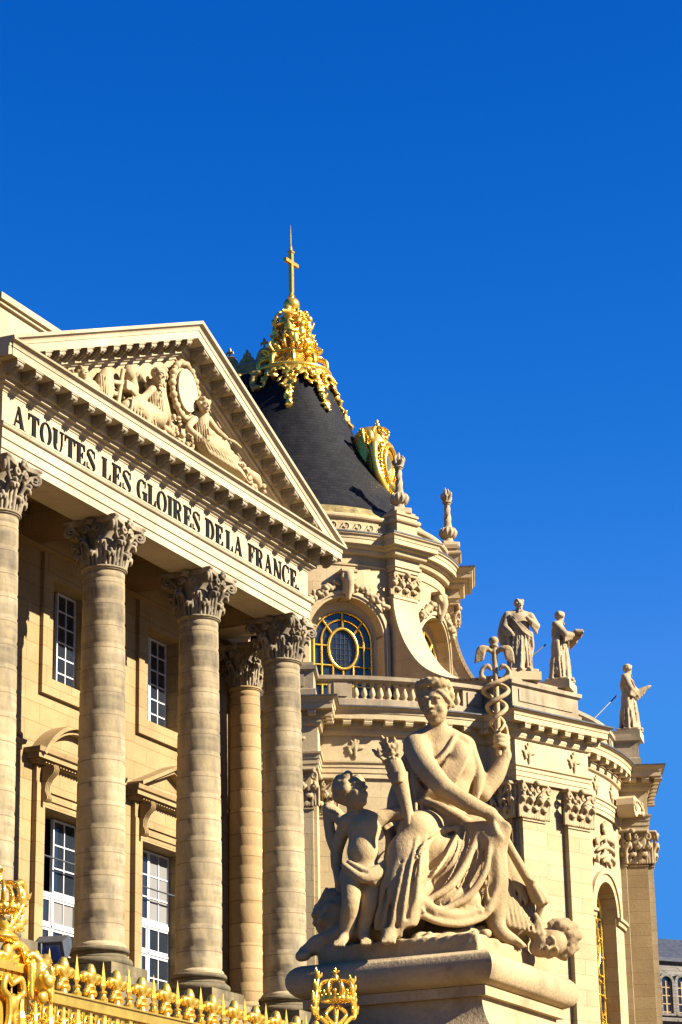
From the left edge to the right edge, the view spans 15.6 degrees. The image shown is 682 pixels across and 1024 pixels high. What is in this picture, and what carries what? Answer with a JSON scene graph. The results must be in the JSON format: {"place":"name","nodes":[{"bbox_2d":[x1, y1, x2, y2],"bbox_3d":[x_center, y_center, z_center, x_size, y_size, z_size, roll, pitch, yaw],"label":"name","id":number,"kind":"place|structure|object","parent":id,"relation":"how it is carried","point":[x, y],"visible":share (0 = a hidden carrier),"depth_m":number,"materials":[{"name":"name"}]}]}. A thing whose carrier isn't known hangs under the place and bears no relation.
{"place":"outdoors","nodes":[
{"label":"outdoors","id":0,"kind":"place"},
{"bbox_2d":[0,0,681,939],"label":"sky","id":1,"kind":"structure","parent":0,"point":[481,200],"materials":[{"name":"blue"}]},
{"bbox_3d":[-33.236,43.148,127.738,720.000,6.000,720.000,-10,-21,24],"label":"ground","id":2,"kind":"structure","parent":0,"visible":0},
{"bbox_2d":[0,865,55,1023],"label":"gate ornament","id":3,"kind":"object","parent":2,"relation":"on","point":[36,969],"visible":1,"depth_m":16.88,"materials":[{"name":"gold metal"}]},
{"bbox_2d":[0,942,318,1023],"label":"railing","id":4,"kind":"object","parent":2,"relation":"on","point":[102,1007],"visible":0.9,"depth_m":18.04,"materials":[{"name":"metal"}]},
{"bbox_2d":[0,291,346,1023],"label":"pavilion","id":5,"kind":"structure","parent":2,"relation":"on","point":[170,537],"depth_m":59.75,"materials":[{"name":"stone"}]},
{"bbox_2d":[15,726,27,749],"bbox_3d":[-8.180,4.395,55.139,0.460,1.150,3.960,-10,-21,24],"label":"wall lamp","id":6,"kind":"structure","parent":5,"relation":"in","point":[20,741],"depth_m":56.43,"materials":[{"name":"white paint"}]},
{"bbox_2d":[36,935,71,964],"bbox_3d":[-5.955,9.057,51.516,0.697,0.635,0.937,-6,-19,13],"label":"floodlight","id":7,"kind":"object","parent":5,"relation":"attached to","point":[59,946],"visible":0.54,"depth_m":51.23,"materials":[{"name":"metal"}]},
{"bbox_2d":[38,551,82,708],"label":"window","id":8,"kind":"structure","parent":5,"relation":"in","point":[61,688],"depth_m":59.82,"materials":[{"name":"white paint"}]},
{"bbox_2d":[24,725,127,959],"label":"window","id":9,"kind":"structure","parent":5,"relation":"in","point":[53,756],"depth_m":58.12,"materials":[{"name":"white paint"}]},
{"bbox_2d":[125,766,176,989],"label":"window","id":10,"kind":"structure","parent":5,"relation":"in","point":[153,796],"depth_m":62.09,"materials":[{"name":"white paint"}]},
{"bbox_2d":[135,600,178,749],"bbox_3d":[-4.720,4.290,63.950,0.590,3.460,2.800,-10,-21,24],"label":"window","id":11,"kind":"structure","parent":5,"relation":"in","point":[150,653],"depth_m":63.69,"materials":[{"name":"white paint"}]},
{"bbox_2d":[310,966,358,1023],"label":"crown ornament","id":12,"kind":"object","parent":2,"relation":"on","point":[318,993],"visible":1,"depth_m":21.28,"materials":[{"name":"gold metal"}]},
{"bbox_2d":[285,949,578,1023],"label":"pedestal","id":13,"kind":"object","parent":2,"relation":"on","point":[482,986],"visible":0.96,"depth_m":22.23,"materials":[{"name":"stone"}]},
{"bbox_2d":[295,636,581,970],"bbox_3d":[0.895,2.668,23.531,2.258,3.302,2.063,-10,-21,24],"label":"statue","id":14,"kind":"object","parent":13,"relation":"on","point":[445,874],"visible":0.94,"depth_m":22.99,"materials":[{"name":"stone"}]},
{"bbox_2d":[226,225,665,1023],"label":"chapel","id":15,"kind":"structure","parent":2,"relation":"on","point":[570,801],"depth_m":96.89,"materials":[{"name":"stone"}]},
{"bbox_2d":[309,601,377,698],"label":"window","id":16,"kind":"structure","parent":15,"relation":"in","point":[345,641],"depth_m":98.26,"materials":[{"name":"gold glass"}]},
{"bbox_2d":[422,623,437,660],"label":"window","id":17,"kind":"structure","parent":15,"relation":"in","point":[427,633],"depth_m":101.95,"materials":[{"name":"gold glass"}]},
{"bbox_2d":[497,598,541,682],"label":"statue","id":18,"kind":"object","parent":15,"relation":"on","point":[515,633],"visible":0.9,"depth_m":92.37,"materials":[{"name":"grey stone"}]},
{"bbox_2d":[532,611,583,692],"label":"statue","id":19,"kind":"object","parent":15,"relation":"on","point":[560,675],"visible":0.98,"depth_m":93.56,"materials":[{"name":"grey stone"}]},
{"bbox_2d":[595,895,607,1023],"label":"window","id":20,"kind":"structure","parent":15,"relation":"in","point":[601,957],"depth_m":94.91,"materials":[{"name":"gold glass"}]},
{"bbox_2d":[594,664,650,743],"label":"statue","id":21,"kind":"object","parent":15,"relation":"on","point":[631,695],"visible":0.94,"depth_m":101.10,"materials":[{"name":"grey stone"}]},
{"bbox_2d":[658,938,681,1023],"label":"house","id":22,"kind":"structure","parent":2,"relation":"on","point":[670,958],"depth_m":138.34,"materials":[{"name":"grey stone"}]}
]}

